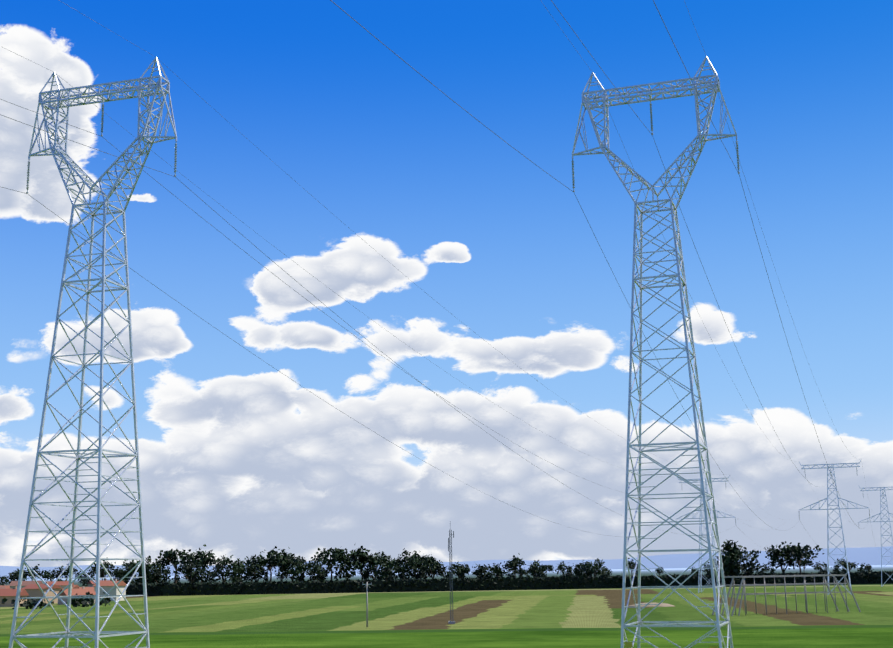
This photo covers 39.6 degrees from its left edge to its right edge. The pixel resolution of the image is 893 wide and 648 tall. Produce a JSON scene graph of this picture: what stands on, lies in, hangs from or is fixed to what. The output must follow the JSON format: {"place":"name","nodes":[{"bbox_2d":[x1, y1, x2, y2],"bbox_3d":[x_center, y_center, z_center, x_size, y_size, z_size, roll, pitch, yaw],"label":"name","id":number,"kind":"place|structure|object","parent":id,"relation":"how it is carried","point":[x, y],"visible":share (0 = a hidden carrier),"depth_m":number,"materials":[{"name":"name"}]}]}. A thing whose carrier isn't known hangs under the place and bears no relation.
{"place":"outdoors","nodes":[
{"label":"outdoors","id":0,"kind":"place"},
{"bbox_2d":[9,579,42,588],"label":"house","id":1,"kind":"structure","parent":0,"point":[15,583],"depth_m":553.37,"materials":[{"name":"red tile"}]},
{"bbox_2d":[23,582,61,603],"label":"house","id":2,"kind":"structure","parent":0,"point":[33,590],"depth_m":442.27,"materials":[{"name":"beige paint"}]},
{"bbox_2d":[46,580,73,588],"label":"house","id":3,"kind":"structure","parent":0,"point":[63,584],"depth_m":595.56,"materials":[{"name":"red tile"}]},
{"bbox_2d":[87,579,109,586],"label":"house","id":4,"kind":"structure","parent":0,"point":[90,583],"depth_m":656.07,"materials":[{"name":"red tile"}]},
{"bbox_2d":[93,579,126,600],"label":"house","id":5,"kind":"structure","parent":0,"point":[106,586],"depth_m":467.42,"materials":[{"name":"beige paint"}]},
{"bbox_2d":[0,565,892,647],"bbox_3d":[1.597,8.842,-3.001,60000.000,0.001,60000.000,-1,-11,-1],"label":"ground","id":6,"kind":"structure","parent":0,"point":[569,618],"depth_m":241.12,"materials":[{"name":"green plant"}]},
{"bbox_2d":[0,575,7,584],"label":"round tree","id":7,"kind":"object","parent":6,"relation":"on","point":[2,578],"visible":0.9,"depth_m":957.59,"materials":[{"name":"green plant"}]},
{"bbox_2d":[0,586,28,606],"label":"house","id":8,"kind":"structure","parent":6,"relation":"on","point":[9,595],"depth_m":401.61,"materials":[{"name":"red tile"}]},
{"bbox_2d":[8,570,26,583],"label":"round tree","id":9,"kind":"object","parent":6,"relation":"on","point":[13,577],"visible":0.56,"depth_m":693.58,"materials":[{"name":"green plant"}]},
{"bbox_2d":[15,564,48,579],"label":"pine tree","id":10,"kind":"object","parent":6,"relation":"on","point":[33,573],"visible":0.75,"depth_m":632.58,"materials":[{"name":"green plant"}]},
{"bbox_2d":[42,568,56,580],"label":"pine tree","id":11,"kind":"object","parent":6,"relation":"on","point":[50,575],"visible":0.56,"depth_m":695.86,"materials":[{"name":"green plant"}]},
{"bbox_2d":[2,591,110,608],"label":"village shrubs","id":12,"kind":"object","parent":6,"relation":"on","point":[75,602],"visible":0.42,"depth_m":395.38,"materials":[{"name":"green plant"}]},
{"bbox_2d":[54,564,77,580],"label":"pine tree","id":13,"kind":"object","parent":6,"relation":"on","point":[61,569],"visible":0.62,"depth_m":685.80,"materials":[{"name":"green plant"}]},
{"bbox_2d":[57,586,95,604],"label":"house","id":14,"kind":"structure","parent":6,"relation":"on","point":[83,590],"depth_m":423.28,"materials":[{"name":"red tile"}]},
{"bbox_2d":[75,570,95,586],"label":"round tree","id":15,"kind":"object","parent":6,"relation":"on","point":[84,582],"visible":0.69,"depth_m":666.69,"materials":[{"name":"green plant"}]},
{"bbox_2d":[9,57,176,647],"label":"pylon","id":16,"kind":"object","parent":6,"relation":"on","point":[64,155],"visible":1,"depth_m":102.50,"materials":[{"name":"metal"}]},
{"bbox_2d":[0,0,875,550],"bbox_3d":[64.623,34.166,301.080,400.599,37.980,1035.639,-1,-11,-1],"label":"conductors","id":17,"kind":"object","parent":16,"relation":"attached to","point":[408,278],"visible":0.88,"depth_m":121.79,"materials":[{"name":"silver metal"}]},
{"bbox_2d":[89,560,118,579],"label":"pine tree","id":18,"kind":"object","parent":6,"relation":"on","point":[107,565],"visible":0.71,"depth_m":700.80,"materials":[{"name":"green plant"}]},
{"bbox_2d":[100,571,114,579],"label":"pine tree","id":19,"kind":"object","parent":6,"relation":"on","point":[110,572],"visible":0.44,"depth_m":736.11,"materials":[{"name":"green plant"}]},
{"bbox_2d":[108,565,137,583],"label":"round tree","id":20,"kind":"object","parent":6,"relation":"on","point":[120,573],"visible":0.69,"depth_m":601.07,"materials":[{"name":"green plant"}]},
{"bbox_2d":[122,560,147,584],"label":"round tree","id":21,"kind":"object","parent":6,"relation":"on","point":[132,564],"visible":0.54,"depth_m":605.09,"materials":[{"name":"green plant"}]},
{"bbox_2d":[137,556,157,583],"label":"cypress tree","id":22,"kind":"object","parent":6,"relation":"on","point":[149,580],"visible":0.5,"depth_m":608.14,"materials":[{"name":"green plant"}]},
{"bbox_2d":[145,558,170,582],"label":"round tree","id":23,"kind":"object","parent":6,"relation":"on","point":[157,565],"visible":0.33,"depth_m":629.53,"materials":[{"name":"green plant"}]},
{"bbox_2d":[149,567,173,583],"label":"round tree","id":24,"kind":"object","parent":6,"relation":"on","point":[159,575],"visible":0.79,"depth_m":611.94,"materials":[{"name":"green plant"}]},
{"bbox_2d":[158,549,194,583],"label":"pine tree","id":25,"kind":"object","parent":6,"relation":"on","point":[170,556],"visible":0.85,"depth_m":621.39,"materials":[{"name":"green plant"}]},
{"bbox_2d":[173,574,180,583],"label":"cypress tree","id":26,"kind":"object","parent":6,"relation":"on","point":[177,578],"visible":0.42,"depth_m":716.50,"materials":[{"name":"green plant"}]},
{"bbox_2d":[172,555,210,582],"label":"round tree","id":27,"kind":"object","parent":6,"relation":"on","point":[188,569],"visible":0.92,"depth_m":613.34,"materials":[{"name":"green plant"}]},
{"bbox_2d":[182,544,216,581],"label":"pine tree","id":28,"kind":"object","parent":6,"relation":"on","point":[199,554],"visible":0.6,"depth_m":628.07,"materials":[{"name":"green plant"}]},
{"bbox_2d":[199,567,219,582],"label":"round tree","id":29,"kind":"object","parent":6,"relation":"on","point":[208,577],"visible":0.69,"depth_m":621.66,"materials":[{"name":"green plant"}]},
{"bbox_2d":[209,555,243,581],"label":"round tree","id":30,"kind":"object","parent":6,"relation":"on","point":[221,565],"visible":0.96,"depth_m":591.00,"materials":[{"name":"green plant"}]},
{"bbox_2d":[231,558,245,581],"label":"cypress tree","id":31,"kind":"object","parent":6,"relation":"on","point":[239,563],"visible":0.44,"depth_m":608.83,"materials":[{"name":"green plant"}]},
{"bbox_2d":[240,556,264,582],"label":"round tree","id":32,"kind":"object","parent":6,"relation":"on","point":[246,564],"visible":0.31,"depth_m":641.83,"materials":[{"name":"green plant"}]},
{"bbox_2d":[243,563,267,581],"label":"round tree","id":33,"kind":"object","parent":6,"relation":"on","point":[251,569],"visible":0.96,"depth_m":625.13,"materials":[{"name":"green plant"}]},
{"bbox_2d":[246,546,290,581],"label":"pine tree","id":34,"kind":"object","parent":6,"relation":"on","point":[271,560],"visible":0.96,"depth_m":616.07,"materials":[{"name":"green plant"}]},
{"bbox_2d":[267,547,296,580],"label":"pine tree","id":35,"kind":"object","parent":6,"relation":"on","point":[291,557],"visible":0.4,"depth_m":626.86,"materials":[{"name":"green plant"}]},
{"bbox_2d":[275,570,288,580],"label":"round tree","id":36,"kind":"object","parent":6,"relation":"on","point":[278,575],"visible":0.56,"depth_m":910.31,"materials":[{"name":"green plant"}]},
{"bbox_2d":[275,554,308,580],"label":"round tree","id":37,"kind":"object","parent":6,"relation":"on","point":[286,569],"visible":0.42,"depth_m":630.73,"materials":[{"name":"green plant"}]},
{"bbox_2d":[288,559,311,581],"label":"round tree","id":38,"kind":"object","parent":6,"relation":"on","point":[302,567],"visible":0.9,"depth_m":600.03,"materials":[{"name":"green plant"}]},
{"bbox_2d":[306,564,325,581],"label":"round tree","id":39,"kind":"object","parent":6,"relation":"on","point":[313,571],"visible":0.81,"depth_m":613.48,"materials":[{"name":"green plant"}]},
{"bbox_2d":[305,557,332,580],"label":"round tree","id":40,"kind":"object","parent":6,"relation":"on","point":[317,564],"visible":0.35,"depth_m":642.66,"materials":[{"name":"green plant"}]},
{"bbox_2d":[314,547,349,580],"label":"pine tree","id":41,"kind":"object","parent":6,"relation":"on","point":[337,555],"visible":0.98,"depth_m":604.47,"materials":[{"name":"green plant"}]},
{"bbox_2d":[326,550,364,580],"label":"round tree","id":42,"kind":"object","parent":6,"relation":"on","point":[345,568],"visible":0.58,"depth_m":615.82,"materials":[{"name":"green plant"}]},
{"bbox_2d":[349,543,376,580],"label":"pine tree","id":43,"kind":"object","parent":6,"relation":"on","point":[364,558],"visible":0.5,"depth_m":623.36,"materials":[{"name":"green plant"}]},
{"bbox_2d":[362,582,369,626],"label":"utility pole","id":44,"kind":"object","parent":6,"relation":"on","point":[367,584],"visible":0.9,"depth_m":212.02,"materials":[{"name":"beige concrete"}]},
{"bbox_2d":[362,550,392,579],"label":"round tree","id":45,"kind":"object","parent":6,"relation":"on","point":[366,575],"visible":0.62,"depth_m":619.03,"materials":[{"name":"green plant"}]},
{"bbox_2d":[367,556,399,580],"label":"round tree","id":46,"kind":"object","parent":6,"relation":"on","point":[383,573],"visible":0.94,"depth_m":599.58,"materials":[{"name":"green plant"}]},
{"bbox_2d":[388,557,403,579],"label":"round tree","id":47,"kind":"object","parent":6,"relation":"on","point":[394,574],"visible":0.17,"depth_m":649.89,"materials":[{"name":"green plant"}]},
{"bbox_2d":[393,562,414,579],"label":"round tree","id":48,"kind":"object","parent":6,"relation":"on","point":[406,571],"visible":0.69,"depth_m":607.73,"materials":[{"name":"green plant"}]},
{"bbox_2d":[394,548,424,578],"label":"pine tree","id":49,"kind":"object","parent":6,"relation":"on","point":[404,559],"visible":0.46,"depth_m":635.96,"materials":[{"name":"green plant"}]},
{"bbox_2d":[401,554,431,578],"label":"round tree","id":50,"kind":"object","parent":6,"relation":"on","point":[413,565],"visible":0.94,"depth_m":610.66,"materials":[{"name":"green plant"}]},
{"bbox_2d":[410,552,435,579],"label":"round tree","id":51,"kind":"object","parent":6,"relation":"on","point":[419,566],"visible":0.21,"depth_m":640.21,"materials":[{"name":"green plant"}]},
{"bbox_2d":[421,554,443,578],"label":"round tree","id":52,"kind":"object","parent":6,"relation":"on","point":[432,569],"visible":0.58,"depth_m":631.89,"materials":[{"name":"green plant"}]},
{"bbox_2d":[435,564,456,578],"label":"round tree","id":53,"kind":"object","parent":6,"relation":"on","point":[441,571],"visible":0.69,"depth_m":626.66,"materials":[{"name":"green plant"}]},
{"bbox_2d":[448,530,454,623],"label":"lattice mast","id":54,"kind":"object","parent":6,"relation":"on","point":[450,621],"visible":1,"depth_m":222.56,"materials":[{"name":"silver metal"}]},
{"bbox_2d":[451,561,472,577],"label":"round tree","id":55,"kind":"object","parent":6,"relation":"on","point":[460,572],"visible":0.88,"depth_m":639.92,"materials":[{"name":"green plant"}]},
{"bbox_2d":[471,564,493,578],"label":"round tree","id":56,"kind":"object","parent":6,"relation":"on","point":[481,569],"visible":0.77,"depth_m":644.62,"materials":[{"name":"green plant"}]},
{"bbox_2d":[487,562,506,577],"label":"round tree","id":57,"kind":"object","parent":6,"relation":"on","point":[497,571],"visible":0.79,"depth_m":635.44,"materials":[{"name":"green plant"}]},
{"bbox_2d":[126,571,892,596],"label":"hedge windbreak","id":58,"kind":"object","parent":6,"relation":"on","point":[376,585],"visible":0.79,"depth_m":570.95,"materials":[{"name":"green plant"}]},
{"bbox_2d":[506,568,518,576],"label":"round tree","id":59,"kind":"object","parent":6,"relation":"on","point":[509,574],"visible":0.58,"depth_m":738.17,"materials":[{"name":"green plant"}]},
{"bbox_2d":[502,553,525,577],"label":"pine tree","id":60,"kind":"object","parent":6,"relation":"on","point":[514,563],"visible":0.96,"depth_m":654.46,"materials":[{"name":"green plant"}]},
{"bbox_2d":[516,568,528,575],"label":"pine tree","id":61,"kind":"object","parent":6,"relation":"on","point":[521,571],"visible":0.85,"depth_m":799.40,"materials":[{"name":"green plant"}]},
{"bbox_2d":[527,560,546,577],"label":"round tree","id":62,"kind":"object","parent":6,"relation":"on","point":[540,570],"visible":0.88,"depth_m":643.88,"materials":[{"name":"green plant"}]},
{"bbox_2d":[553,561,574,576],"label":"round tree","id":63,"kind":"object","parent":6,"relation":"on","point":[562,569],"visible":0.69,"depth_m":647.79,"materials":[{"name":"green plant"}]},
{"bbox_2d":[572,564,584,576],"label":"cypress tree","id":64,"kind":"object","parent":6,"relation":"on","point":[578,569],"visible":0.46,"depth_m":637.47,"materials":[{"name":"green plant"}]},
{"bbox_2d":[583,558,605,575],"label":"round tree","id":65,"kind":"object","parent":6,"relation":"on","point":[595,566],"visible":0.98,"depth_m":640.96,"materials":[{"name":"green plant"}]},
{"bbox_2d":[600,567,611,575],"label":"round tree","id":66,"kind":"object","parent":6,"relation":"on","point":[608,572],"visible":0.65,"depth_m":737.50,"materials":[{"name":"green plant"}]},
{"bbox_2d":[626,558,637,572],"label":"pine tree","id":67,"kind":"object","parent":6,"relation":"on","point":[631,564],"visible":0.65,"depth_m":746.59,"materials":[{"name":"green plant"}]},
{"bbox_2d":[628,602,673,606],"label":"soil mound","id":68,"kind":"object","parent":6,"relation":"on","point":[664,605],"visible":0.71,"depth_m":297.04,"materials":[{"name":"beige soil"}]},
{"bbox_2d":[571,56,739,647],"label":"pylon","id":69,"kind":"object","parent":6,"relation":"on","point":[586,104],"visible":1,"depth_m":104.29,"materials":[{"name":"metal"}]},
{"bbox_2d":[655,567,663,575],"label":"round tree","id":70,"kind":"object","parent":6,"relation":"on","point":[659,570],"visible":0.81,"depth_m":1016.72,"materials":[{"name":"green plant"}]},
{"bbox_2d":[689,567,700,574],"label":"round tree","id":71,"kind":"object","parent":6,"relation":"on","point":[697,572],"visible":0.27,"depth_m":671.25,"materials":[{"name":"green plant"}]},
{"bbox_2d":[676,477,735,592],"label":"pylon","id":72,"kind":"object","parent":6,"relation":"on","point":[701,546],"visible":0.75,"depth_m":454.00,"materials":[{"name":"silver metal"}]},
{"bbox_2d":[702,562,717,575],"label":"round tree","id":73,"kind":"object","parent":6,"relation":"on","point":[707,571],"visible":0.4,"depth_m":660.62,"materials":[{"name":"green plant"}]},
{"bbox_2d":[713,550,736,573],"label":"round tree","id":74,"kind":"object","parent":6,"relation":"on","point":[717,557],"visible":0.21,"depth_m":592.31,"materials":[{"name":"green plant"}]},
{"bbox_2d":[721,539,743,586],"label":"cypress tree","id":75,"kind":"object","parent":6,"relation":"on","point":[733,567],"visible":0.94,"depth_m":572.42,"materials":[{"name":"green plant"}]},
{"bbox_2d":[728,547,760,575],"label":"round tree","id":76,"kind":"object","parent":6,"relation":"on","point":[750,565],"visible":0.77,"depth_m":580.64,"materials":[{"name":"green plant"}]},
{"bbox_2d":[756,563,770,573],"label":"round tree","id":77,"kind":"object","parent":6,"relation":"on","point":[762,569],"visible":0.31,"depth_m":616.31,"materials":[{"name":"green plant"}]},
{"bbox_2d":[764,541,804,572],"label":"round tree","id":78,"kind":"object","parent":6,"relation":"on","point":[776,555],"visible":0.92,"depth_m":604.66,"materials":[{"name":"green plant"}]},
{"bbox_2d":[712,574,860,615],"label":"gantry","id":79,"kind":"object","parent":6,"relation":"on","point":[774,584],"visible":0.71,"depth_m":242.44,"materials":[{"name":"grey metal"}]},
{"bbox_2d":[779,542,823,572],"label":"pine tree","id":80,"kind":"object","parent":6,"relation":"on","point":[803,552],"visible":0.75,"depth_m":602.21,"materials":[{"name":"green plant"}]},
{"bbox_2d":[792,558,813,568],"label":"pine tree","id":81,"kind":"object","parent":6,"relation":"on","point":[805,562],"visible":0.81,"depth_m":801.31,"materials":[{"name":"green plant"}]},
{"bbox_2d":[811,561,831,572],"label":"round tree","id":82,"kind":"object","parent":6,"relation":"on","point":[818,566],"visible":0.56,"depth_m":638.80,"materials":[{"name":"green plant"}]},
{"bbox_2d":[799,460,869,594],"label":"pylon","id":83,"kind":"object","parent":6,"relation":"on","point":[827,509],"visible":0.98,"depth_m":396.37,"materials":[{"name":"silver metal"}]},
{"bbox_2d":[833,559,852,572],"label":"round tree","id":84,"kind":"object","parent":6,"relation":"on","point":[843,563],"visible":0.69,"depth_m":615.91,"materials":[{"name":"green plant"}]},
{"bbox_2d":[856,563,873,572],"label":"round tree","id":85,"kind":"object","parent":6,"relation":"on","point":[867,568],"visible":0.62,"depth_m":641.48,"materials":[{"name":"green plant"}]},
{"bbox_2d":[858,485,892,586],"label":"pylon","id":86,"kind":"object","parent":6,"relation":"on","point":[882,535],"visible":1,"depth_m":521.91,"materials":[{"name":"silver metal"}]},
{"bbox_2d":[0,546,892,578],"bbox_3d":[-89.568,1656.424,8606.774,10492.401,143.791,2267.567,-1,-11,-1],"label":"distant hills","id":87,"kind":"structure","parent":0,"point":[868,555],"depth_m":8909.63,"materials":[{"name":"blue"}]},
{"bbox_2d":[0,0,892,566],"label":"sky","id":88,"kind":"structure","parent":0,"point":[238,458],"materials":[{"name":"blue"}]},
{"bbox_2d":[544,565,553,576],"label":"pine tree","id":89,"kind":"object","parent":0,"point":[549,567],"visible":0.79,"depth_m":865.08,"materials":[{"name":"green plant"}]},
{"bbox_2d":[571,570,583,576],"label":"round tree","id":90,"kind":"object","parent":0,"point":[575,573],"visible":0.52,"depth_m":637.36,"materials":[{"name":"green plant"}]},
{"bbox_2d":[849,562,858,571],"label":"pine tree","id":91,"kind":"object","parent":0,"point":[854,565],"visible":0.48,"depth_m":781.00,"materials":[{"name":"plant"}]}
]}

